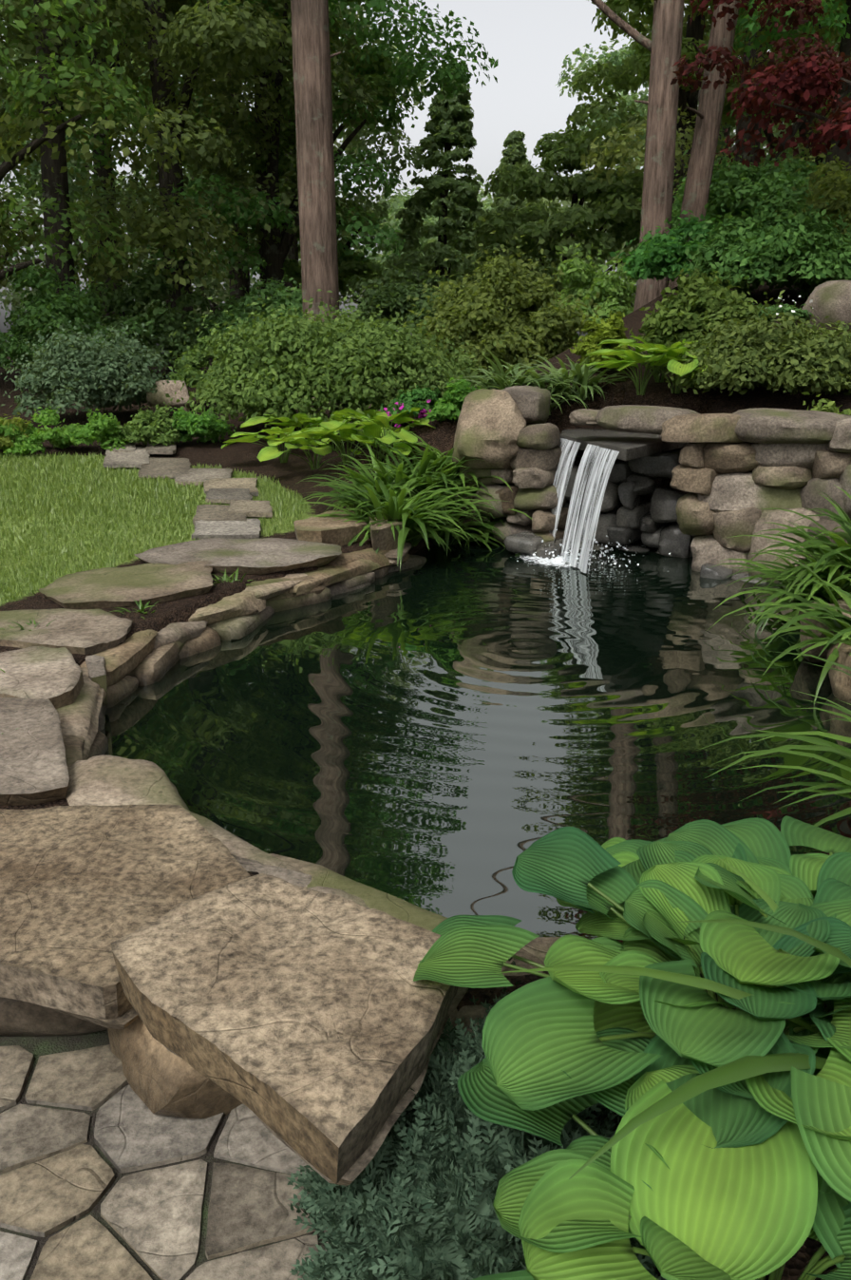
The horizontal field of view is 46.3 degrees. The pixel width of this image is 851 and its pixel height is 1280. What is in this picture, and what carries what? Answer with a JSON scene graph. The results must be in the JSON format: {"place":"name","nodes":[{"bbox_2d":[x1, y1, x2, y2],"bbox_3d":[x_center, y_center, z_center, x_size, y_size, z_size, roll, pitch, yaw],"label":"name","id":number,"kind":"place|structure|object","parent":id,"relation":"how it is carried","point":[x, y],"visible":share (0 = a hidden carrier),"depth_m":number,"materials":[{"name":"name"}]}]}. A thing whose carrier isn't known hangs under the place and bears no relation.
{"place":"outdoors","nodes":[
{"label":"outdoors","id":0,"kind":"place"},
{"bbox_2d":[0,450,307,605],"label":"lawn","id":1,"kind":"structure","parent":0,"point":[154,490],"depth_m":8.23,"materials":[{"name":"plant"}]},
{"bbox_2d":[0,0,783,353],"label":"sky","id":2,"kind":"structure","parent":0,"point":[531,40],"materials":[{"name":"white"}]},
{"bbox_2d":[0,242,850,1279],"bbox_3d":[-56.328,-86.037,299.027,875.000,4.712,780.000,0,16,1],"label":"ground","id":3,"kind":"structure","parent":0,"point":[296,468],"depth_m":8.65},
{"bbox_2d":[0,412,41,448],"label":"plant","id":4,"kind":"object","parent":3,"relation":"on","point":[7,440],"visible":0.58,"depth_m":10.57,"materials":[{"name":"green plant"}]},
{"bbox_2d":[0,401,82,454],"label":"groundcover plant","id":5,"kind":"object","parent":3,"relation":"on","point":[55,437],"visible":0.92,"depth_m":10.56,"materials":[{"name":"green plant"}]},
{"bbox_2d":[0,0,133,208],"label":"tree","id":6,"kind":"object","parent":3,"relation":"on","point":[35,164],"visible":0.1,"depth_m":24.75,"materials":[{"name":"green plant"}]},
{"bbox_2d":[0,0,152,312],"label":"tree","id":7,"kind":"object","parent":3,"relation":"on","point":[15,297],"visible":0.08,"depth_m":38.57,"materials":[{"name":"green plant"}]},
{"bbox_2d":[0,0,155,280],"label":"tree","id":8,"kind":"object","parent":3,"relation":"on","point":[63,71],"visible":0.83,"depth_m":14.21,"materials":[{"name":"green plant"}]},
{"bbox_2d":[0,236,174,371],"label":"dark shrub","id":9,"kind":"object","parent":3,"relation":"on","point":[44,304],"visible":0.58,"depth_m":15.56,"materials":[{"name":"green plant"}]},
{"bbox_2d":[0,313,184,417],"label":"shrub","id":10,"kind":"object","parent":3,"relation":"on","point":[105,376],"visible":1,"depth_m":12.29,"materials":[{"name":"green plant"}]},
{"bbox_2d":[57,407,144,451],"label":"groundcover plant","id":11,"kind":"object","parent":3,"relation":"on","point":[103,430],"visible":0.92,"depth_m":10.63,"materials":[{"name":"green plant"}]},
{"bbox_2d":[0,5,248,332],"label":"tree","id":12,"kind":"object","parent":3,"relation":"on","point":[6,180],"visible":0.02,"depth_m":40.76,"materials":[{"name":"green plant"}]},
{"bbox_2d":[110,599,157,618],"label":"grass tuft","id":13,"kind":"object","parent":3,"relation":"on","point":[141,607],"visible":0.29,"depth_m":5.42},
{"bbox_2d":[0,0,277,319],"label":"tree","id":14,"kind":"object","parent":3,"relation":"on","point":[103,171],"visible":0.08,"depth_m":26.65,"materials":[{"name":"green plant"}]},
{"bbox_2d":[114,401,184,445],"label":"groundcover plant","id":15,"kind":"object","parent":3,"relation":"on","point":[159,421],"visible":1,"depth_m":10.80,"materials":[{"name":"green plant"}]},
{"bbox_2d":[71,248,230,368],"bbox_3d":[-4.900,-5.596,17.013,3.220,2.041,2.691,0,16,1],"label":"understory","id":16,"kind":"object","parent":3,"relation":"on","point":[138,291],"visible":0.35,"depth_m":16.44,"materials":[{"name":"green plant"}]},
{"bbox_2d":[0,1030,325,1279],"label":"paving joint","id":17,"kind":"object","parent":3,"relation":"on","point":[37,1047],"visible":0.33,"depth_m":2.11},
{"bbox_2d":[0,1044,328,1279],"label":"patio paving","id":18,"kind":"structure","parent":3,"relation":"on","point":[152,1218],"depth_m":2.03,"materials":[{"name":"stone"}]},
{"bbox_2d":[146,380,191,412],"bbox_3d":[-3.313,-3.046,12.880,0.562,0.620,0.360,-3,16,-9],"label":"boulder","id":19,"kind":"object","parent":3,"relation":"on","point":[159,398],"visible":0.56,"depth_m":12.73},
{"bbox_2d":[0,0,356,296],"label":"tree","id":20,"kind":"object","parent":3,"relation":"on","point":[50,153],"visible":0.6,"depth_m":16.50,"materials":[{"name":"green plant"}]},
{"bbox_2d":[103,440,272,539],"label":"stepping stones","id":21,"kind":"object","parent":3,"relation":"on","point":[231,521],"visible":0.96,"depth_m":8.89,"materials":[{"name":"stone"}]},
{"bbox_2d":[6,0,370,362],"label":"tree","id":22,"kind":"object","parent":3,"relation":"on","point":[200,286],"depth_m":38.88,"materials":[{"name":"green plant"}]},
{"bbox_2d":[0,0,383,373],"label":"tree","id":23,"kind":"object","parent":3,"relation":"on","point":[190,35],"visible":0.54,"depth_m":16.00,"materials":[{"name":"green plant"}]},
{"bbox_2d":[159,320,232,397],"bbox_3d":[-3.071,-3.856,13.771,1.306,1.070,1.218,0,16,1],"label":"shrub","id":24,"kind":"object","parent":3,"relation":"on","point":[181,371],"visible":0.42,"depth_m":13.65,"materials":[{"name":"green plant"}]},
{"bbox_2d":[170,406,236,443],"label":"groundcover plant","id":25,"kind":"object","parent":3,"relation":"on","point":[201,426],"visible":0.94,"depth_m":10.98,"materials":[{"name":"green plant"}]},
{"bbox_2d":[211,568,253,585],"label":"grass tuft","id":26,"kind":"object","parent":3,"relation":"on","point":[224,577],"visible":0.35,"depth_m":6.12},
{"bbox_2d":[64,0,426,315],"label":"tree","id":27,"kind":"object","parent":3,"relation":"on","point":[244,281],"visible":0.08,"depth_m":28.00,"materials":[{"name":"green plant"}]},
{"bbox_2d":[171,260,360,362],"bbox_3d":[-2.852,-5.624,17.293,3.097,1.830,2.380,-8,18,-25],"label":"understory","id":28,"kind":"object","parent":3,"relation":"on","point":[277,298],"visible":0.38,"depth_m":16.94,"materials":[{"name":"green plant"}]},
{"bbox_2d":[221,426,328,462],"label":"lime hosta","id":29,"kind":"object","parent":3,"relation":"on","point":[250,438],"visible":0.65,"depth_m":10.03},
{"bbox_2d":[65,0,498,298],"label":"tree","id":30,"kind":"object","parent":3,"relation":"on","point":[274,254],"visible":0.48,"depth_m":18.55,"materials":[{"name":"green plant"}]},
{"bbox_2d":[240,412,357,448],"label":"lime hosta","id":31,"kind":"object","parent":3,"relation":"on","point":[256,420],"visible":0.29,"depth_m":10.76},
{"bbox_2d":[182,45,426,291],"bbox_3d":[-3.703,-16.364,26.773,7.506,17.800,7.369,0,16,1],"label":"tree","id":32,"kind":"object","parent":3,"relation":"on","point":[390,136],"visible":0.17,"depth_m":27.29,"materials":[{"name":"green plant"}]},
{"bbox_2d":[257,426,362,470],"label":"lime hosta","id":33,"kind":"object","parent":3,"relation":"on","point":[265,453],"visible":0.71,"depth_m":9.41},
{"bbox_2d":[191,0,429,322],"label":"tree","id":34,"kind":"object","parent":3,"relation":"on","point":[223,296],"visible":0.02,"depth_m":40.23,"materials":[{"name":"green plant"}]},
{"bbox_2d":[290,0,341,398],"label":"tree trunk","id":35,"kind":"object","parent":3,"relation":"on","point":[312,57],"visible":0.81,"depth_m":13.98,"materials":[{"name":"brown plant"}]},
{"bbox_2d":[243,0,400,293],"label":"tree","id":36,"kind":"object","parent":3,"relation":"on","point":[350,265],"visible":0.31,"depth_m":19.28,"materials":[{"name":"green plant"}]},
{"bbox_2d":[284,414,386,451],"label":"lime hosta","id":37,"kind":"object","parent":3,"relation":"on","point":[340,418],"visible":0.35,"depth_m":10.62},
{"bbox_2d":[281,420,395,464],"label":"lime hosta","id":38,"kind":"object","parent":3,"relation":"on","point":[330,425],"visible":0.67,"depth_m":9.10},
{"bbox_2d":[165,286,515,431],"bbox_3d":[-0.916,-3.294,11.767,4.076,1.632,3.453,0,16,1],"label":"round shrub","id":39,"kind":"object","parent":3,"relation":"on","point":[290,366],"visible":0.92,"depth_m":11.08,"materials":[{"name":"green plant"}]},
{"bbox_2d":[302,408,383,445],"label":"lime hosta","id":40,"kind":"object","parent":3,"relation":"on","point":[371,411],"visible":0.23,"depth_m":10.88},
{"bbox_2d":[319,423,419,471],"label":"lime hosta","id":41,"kind":"object","parent":3,"relation":"on","point":[373,430],"visible":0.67,"depth_m":8.74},
{"bbox_2d":[322,407,435,452],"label":"lime hosta","id":42,"kind":"object","parent":3,"relation":"on","point":[381,419],"visible":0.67,"depth_m":8.81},
{"bbox_2d":[300,184,464,334],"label":"tree","id":43,"kind":"object","parent":3,"relation":"on","point":[394,202],"visible":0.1,"depth_m":40.69,"materials":[{"name":"green plant"}]},
{"bbox_2d":[293,437,498,526],"bbox_3d":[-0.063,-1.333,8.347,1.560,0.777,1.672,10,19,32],"label":"ornamental grass","id":44,"kind":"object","parent":3,"relation":"on","point":[426,464],"depth_m":8.11,"materials":[{"name":"plant"}]},
{"bbox_2d":[368,399,432,427],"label":"pink flowers","id":45,"kind":"object","parent":3,"relation":"on","point":[423,411],"visible":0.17,"depth_m":8.94,"materials":[{"name":"purple plant"}]},
{"bbox_2d":[351,261,450,350],"bbox_3d":[-0.292,-5.401,16.623,1.896,1.704,1.595,0,16,1],"label":"understory","id":46,"kind":"object","parent":3,"relation":"on","point":[394,297],"visible":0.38,"depth_m":16.30,"materials":[{"name":"green plant"}]},
{"bbox_2d":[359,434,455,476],"bbox_3d":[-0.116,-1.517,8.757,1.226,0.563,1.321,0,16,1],"label":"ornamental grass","id":47,"kind":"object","parent":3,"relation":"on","point":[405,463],"depth_m":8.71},
{"bbox_2d":[380,383,441,417],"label":"pink flower plant","id":48,"kind":"object","parent":3,"relation":"on","point":[417,397],"visible":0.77,"depth_m":8.91,"materials":[{"name":"green plant"}]},
{"bbox_2d":[0,510,850,1118],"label":"pond edge stones","id":49,"kind":"object","parent":3,"relation":"on","point":[55,700],"visible":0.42,"depth_m":4.42,"materials":[{"name":"stone"}]},
{"bbox_2d":[0,804,468,1185],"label":"stone slabs","id":50,"kind":"structure","parent":49,"relation":"on","point":[306,1025],"depth_m":2.07,"materials":[{"name":"stone"}]},
{"bbox_2d":[290,467,506,571],"bbox_3d":[-0.223,-0.970,7.615,1.515,0.680,1.570,-14,21,-39],"label":"daylily","id":51,"kind":"object","parent":49,"relation":"on","point":[416,526],"visible":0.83,"depth_m":7.45,"materials":[{"name":"plant"}]},
{"bbox_2d":[285,991,667,1279],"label":"juniper mound","id":52,"kind":"object","parent":49,"relation":"on","point":[414,1199],"visible":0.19,"depth_m":1.72,"materials":[{"name":"plant"}]},
{"bbox_2d":[469,956,523,1013],"bbox_3d":[0.149,0.907,2.249,0.475,0.345,0.578,0,16,1],"label":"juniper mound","id":53,"kind":"object","parent":49,"relation":"on","point":[474,1000],"visible":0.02,"depth_m":2.17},
{"bbox_2d":[575,815,850,1203],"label":"hosta","id":54,"kind":"object","parent":49,"relation":"on","point":[740,953],"visible":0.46,"depth_m":1.98,"materials":[{"name":"green plant"}]},
{"bbox_2d":[381,62,488,351],"bbox_3d":[0.558,-12.046,28.665,3.881,8.440,4.213,0,16,1],"label":"conifer tree","id":55,"kind":"object","parent":3,"relation":"on","point":[455,113],"visible":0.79,"depth_m":28.07,"materials":[{"name":"green plant"}]},
{"bbox_2d":[390,429,513,493],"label":"ornamental grass","id":56,"kind":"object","parent":3,"relation":"on","point":[434,457],"depth_m":8.37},
{"bbox_2d":[424,374,487,421],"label":"perennial","id":57,"kind":"object","parent":3,"relation":"on","point":[456,393],"visible":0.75,"depth_m":8.54,"materials":[{"name":"green plant"}]},
{"bbox_2d":[407,466,532,556],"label":"ornamental grass","id":58,"kind":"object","parent":3,"relation":"on","point":[447,537],"depth_m":8.27,"materials":[{"name":"plant"}]},
{"bbox_2d":[345,181,610,310],"bbox_3d":[2.368,-15.103,41.316,11.319,7.360,11.181,0,16,1],"label":"tree","id":59,"kind":"object","parent":3,"relation":"on","point":[487,202],"visible":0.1,"depth_m":38.98,"materials":[{"name":"green plant"}]},
{"bbox_2d":[402,217,601,380],"bbox_3d":[1.012,-4.648,13.953,2.919,2.247,2.589,0,16,1],"label":"tall dark shrub","id":60,"kind":"object","parent":3,"relation":"on","point":[537,322],"visible":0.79,"depth_m":13.46,"materials":[{"name":"green plant"}]},
{"bbox_2d":[444,346,561,389],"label":"bank grass","id":61,"kind":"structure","parent":3,"relation":"on","point":[514,372],"depth_m":8.73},
{"bbox_2d":[465,370,575,412],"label":"bank grass","id":62,"kind":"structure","parent":3,"relation":"on","point":[519,384],"depth_m":8.66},
{"bbox_2d":[486,130,556,353],"bbox_3d":[3.195,-12.615,32.570,3.650,7.391,3.626,0,16,1],"label":"conifer tree","id":63,"kind":"object","parent":3,"relation":"on","point":[515,150],"visible":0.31,"depth_m":31.56,"materials":[{"name":"green plant"}]},
{"bbox_2d":[484,362,607,415],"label":"bank grass","id":64,"kind":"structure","parent":3,"relation":"on","point":[557,391],"depth_m":8.75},
{"bbox_2d":[458,173,641,336],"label":"tree","id":65,"kind":"object","parent":3,"relation":"on","point":[626,250],"visible":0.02,"depth_m":40.70,"materials":[{"name":"green plant"}]},
{"bbox_2d":[469,127,644,304],"bbox_3d":[3.495,-9.771,25.264,4.751,5.946,5.140,-7,17,-23],"label":"tree","id":66,"kind":"object","parent":3,"relation":"on","point":[575,219],"visible":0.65,"depth_m":23.93,"materials":[{"name":"green plant"}]},
{"bbox_2d":[509,346,640,401],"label":"bank grass","id":67,"kind":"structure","parent":3,"relation":"on","point":[577,369],"depth_m":8.80,"materials":[{"name":"plant"}]},
{"bbox_2d":[552,227,637,353],"bbox_3d":[2.776,-5.520,16.145,2.319,2.139,2.257,0,16,1],"label":"understory","id":68,"kind":"object","parent":3,"relation":"on","point":[616,292],"visible":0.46,"depth_m":15.74,"materials":[{"name":"green plant"}]},
{"bbox_2d":[570,308,634,366],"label":"yellow shrub","id":69,"kind":"object","parent":3,"relation":"on","point":[603,331],"visible":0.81,"depth_m":9.07,"materials":[{"name":"green plant"}]},
{"bbox_2d":[413,826,850,1279],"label":"hosta","id":70,"kind":"object","parent":3,"relation":"on","point":[734,1193],"visible":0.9,"depth_m":1.63,"materials":[{"name":"green plant"}]},
{"bbox_2d":[583,348,693,395],"bbox_3d":[1.873,-2.289,8.493,0.827,0.388,1.154,7,17,22],"label":"hosta plant","id":71,"kind":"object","parent":3,"relation":"on","point":[633,355],"depth_m":8.38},
{"bbox_2d":[585,335,698,382],"bbox_3d":[1.839,-2.438,8.634,0.954,0.400,1.284,0,16,1],"label":"hosta plant","id":72,"kind":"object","parent":3,"relation":"on","point":[629,342],"depth_m":8.50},
{"bbox_2d":[448,385,850,583],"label":"waterfall wall","id":73,"kind":"structure","parent":3,"relation":"on","point":[734,473],"depth_m":7.16,"materials":[{"name":"stone"}]},
{"bbox_2d":[560,428,687,460],"bbox_3d":[1.438,-1.623,8.138,1.184,0.093,1.984,9,18,29],"label":"waterfall ledge stone","id":74,"kind":"object","parent":73,"relation":"attached to","point":[628,446],"visible":0.65,"depth_m":7.76,"materials":[{"name":"stone"}]},
{"bbox_2d":[503,450,782,583],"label":"waterfall wet stones","id":75,"kind":"object","parent":73,"relation":"attached to","point":[653,524],"visible":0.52,"depth_m":7.94,"materials":[{"name":"stone"}]},
{"bbox_2d":[458,1012,850,1279],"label":"hosta","id":76,"kind":"object","parent":3,"relation":"on","point":[556,1219],"visible":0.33,"depth_m":1.40,"materials":[{"name":"green plant"}]},
{"bbox_2d":[616,346,709,393],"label":"hosta plant","id":77,"kind":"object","parent":3,"relation":"on","point":[674,365],"depth_m":8.05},
{"bbox_2d":[609,210,726,282],"bbox_3d":[3.228,-4.876,12.359,1.848,0.922,1.249,0,16,1],"label":"shrub behind trunks","id":78,"kind":"object","parent":3,"relation":"on","point":[658,256],"visible":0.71,"depth_m":12.25,"materials":[{"name":"green plant"}]},
{"bbox_2d":[633,0,703,311],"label":"tree trunk","id":79,"kind":"object","parent":3,"relation":"on","point":[662,104],"visible":0.62,"depth_m":13.85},
{"bbox_2d":[591,0,652,51],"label":"tree branch","id":80,"kind":"object","parent":79,"relation":"attached to","point":[624,26],"visible":0.75,"depth_m":13.72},
{"bbox_2d":[635,346,708,387],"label":"hosta plant","id":81,"kind":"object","parent":3,"relation":"on","point":[658,350],"depth_m":8.16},
{"bbox_2d":[496,839,850,1179],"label":"long blades","id":82,"kind":"object","parent":3,"relation":"on","point":[743,1068],"visible":0.6,"depth_m":1.55,"materials":[{"name":"plant"}]},
{"bbox_2d":[564,0,792,285],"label":"tree","id":83,"kind":"object","parent":3,"relation":"on","point":[639,66],"visible":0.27,"depth_m":22.20,"materials":[{"name":"green plant"}]},
{"bbox_2d":[559,26,797,302],"bbox_3d":[11.060,-21.028,40.051,11.498,19.422,10.430,0,16,1],"label":"tree","id":84,"kind":"object","parent":3,"relation":"on","point":[633,97],"visible":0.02,"depth_m":39.29,"materials":[{"name":"green plant"}]},
{"bbox_2d":[555,2,843,217],"bbox_3d":[8.790,-17.844,29.369,9.072,19.202,10.334,-8,18,-25],"label":"tree","id":85,"kind":"object","parent":3,"relation":"on","point":[615,61],"depth_m":29.71,"materials":[{"name":"green plant"}]},
{"bbox_2d":[629,267,771,354],"bbox_3d":[2.461,-2.897,8.952,1.282,0.873,1.155,0,16,1],"label":"round shrub","id":86,"kind":"object","parent":3,"relation":"on","point":[672,320],"visible":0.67,"depth_m":8.70,"materials":[{"name":"green plant"}]},
{"bbox_2d":[668,0,741,288],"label":"tree trunk","id":87,"kind":"object","parent":3,"relation":"on","point":[709,112],"visible":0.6,"depth_m":14.98,"materials":[{"name":"brown plant"}]},
{"bbox_2d":[580,0,846,204],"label":"tree","id":88,"kind":"object","parent":3,"relation":"on","point":[622,145],"visible":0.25,"depth_m":18.84,"materials":[{"name":"green plant"}]},
{"bbox_2d":[601,0,846,167],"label":"tree","id":89,"kind":"object","parent":3,"relation":"on","point":[706,38],"visible":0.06,"depth_m":25.83,"materials":[{"name":"green plant"}]},
{"bbox_2d":[638,138,832,237],"bbox_3d":[5.313,-7.376,16.441,3.634,1.655,3.104,0,16,1],"label":"understory","id":90,"kind":"object","parent":3,"relation":"on","point":[728,188],"visible":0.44,"depth_m":16.02,"materials":[{"name":"green plant"}]},
{"bbox_2d":[631,10,840,155],"bbox_3d":[13.539,-20.189,37.672,12.697,19.141,14.186,0,16,1],"label":"tree","id":91,"kind":"object","parent":3,"relation":"on","point":[773,127],"depth_m":33.79,"materials":[{"name":"green plant"}]},
{"bbox_2d":[645,289,850,396],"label":"bank shrub","id":92,"kind":"object","parent":3,"relation":"on","point":[750,354],"visible":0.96,"depth_m":7.50,"materials":[{"name":"green plant"}]},
{"bbox_2d":[670,0,850,167],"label":"maple","id":93,"kind":"object","parent":3,"relation":"on","point":[801,79],"visible":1,"depth_m":10.27,"materials":[{"name":"red plant"}]},
{"bbox_2d":[672,188,850,300],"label":"bank shrub","id":94,"kind":"object","parent":3,"relation":"on","point":[804,251],"visible":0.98,"depth_m":10.47,"materials":[{"name":"green plant"}]},
{"bbox_2d":[697,629,850,826],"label":"long blades","id":95,"kind":"object","parent":3,"relation":"on","point":[845,787],"visible":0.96,"depth_m":2.79,"materials":[{"name":"plant"}]},
{"bbox_2d":[706,545,850,704],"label":"ornamental grass","id":96,"kind":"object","parent":3,"relation":"on","point":[829,616],"depth_m":4.86,"materials":[{"name":"plant"}]},
{"bbox_2d":[711,518,850,642],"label":"ornamental grass","id":97,"kind":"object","parent":3,"relation":"on","point":[814,589],"depth_m":5.90,"materials":[{"name":"plant"}]},
{"bbox_2d":[752,299,812,327],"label":"white flower plant","id":98,"kind":"object","parent":3,"relation":"on","point":[801,313],"visible":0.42,"depth_m":9.62,"materials":[{"name":"green plant"}]},
{"bbox_2d":[728,484,850,602],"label":"ornamental grass","id":99,"kind":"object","parent":3,"relation":"on","point":[841,563],"depth_m":5.96,"materials":[{"name":"plant"}]},
{"bbox_2d":[730,0,850,187],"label":"tree","id":100,"kind":"object","parent":3,"relation":"on","point":[845,18],"visible":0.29,"depth_m":15.51,"materials":[{"name":"red plant"}]},
{"bbox_2d":[775,143,850,243],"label":"bank shrub","id":101,"kind":"object","parent":3,"relation":"on","point":[839,179],"visible":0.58,"depth_m":12.60,"materials":[{"name":"green plant"}]},
{"bbox_2d":[795,279,850,339],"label":"bank boulder","id":102,"kind":"object","parent":3,"relation":"on","point":[832,298],"visible":0.58,"depth_m":9.36,"materials":[{"name":"stone"}]},
{"bbox_2d":[801,391,850,415],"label":"plant","id":103,"kind":"object","parent":3,"relation":"on","point":[831,407],"depth_m":7.07,"materials":[{"name":"green plant"}]},
{"bbox_2d":[100,536,850,942],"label":"pond water","id":104,"kind":"structure","parent":0,"point":[458,729],"depth_m":4.35,"materials":[{"name":"liquid"}]},
{"bbox_2d":[515,551,591,572],"bbox_3d":[0.976,-0.654,7.824,0.713,0.022,1.229,-6,17,-20],"label":"water foam","id":105,"kind":"object","parent":104,"relation":"on","point":[557,563],"visible":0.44,"depth_m":7.70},
{"bbox_2d":[516,529,670,570],"bbox_3d":[1.266,-0.692,7.591,1.246,0.215,0.768,0,16,1],"label":"waterfall spray","id":106,"kind":"object","parent":104,"relation":"on","point":[579,554],"visible":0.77,"depth_m":7.58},
{"bbox_2d":[549,438,619,573],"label":"waterfall","id":107,"kind":"structure","parent":0,"point":[596,470],"depth_m":7.48,"materials":[{"name":"liquid"}]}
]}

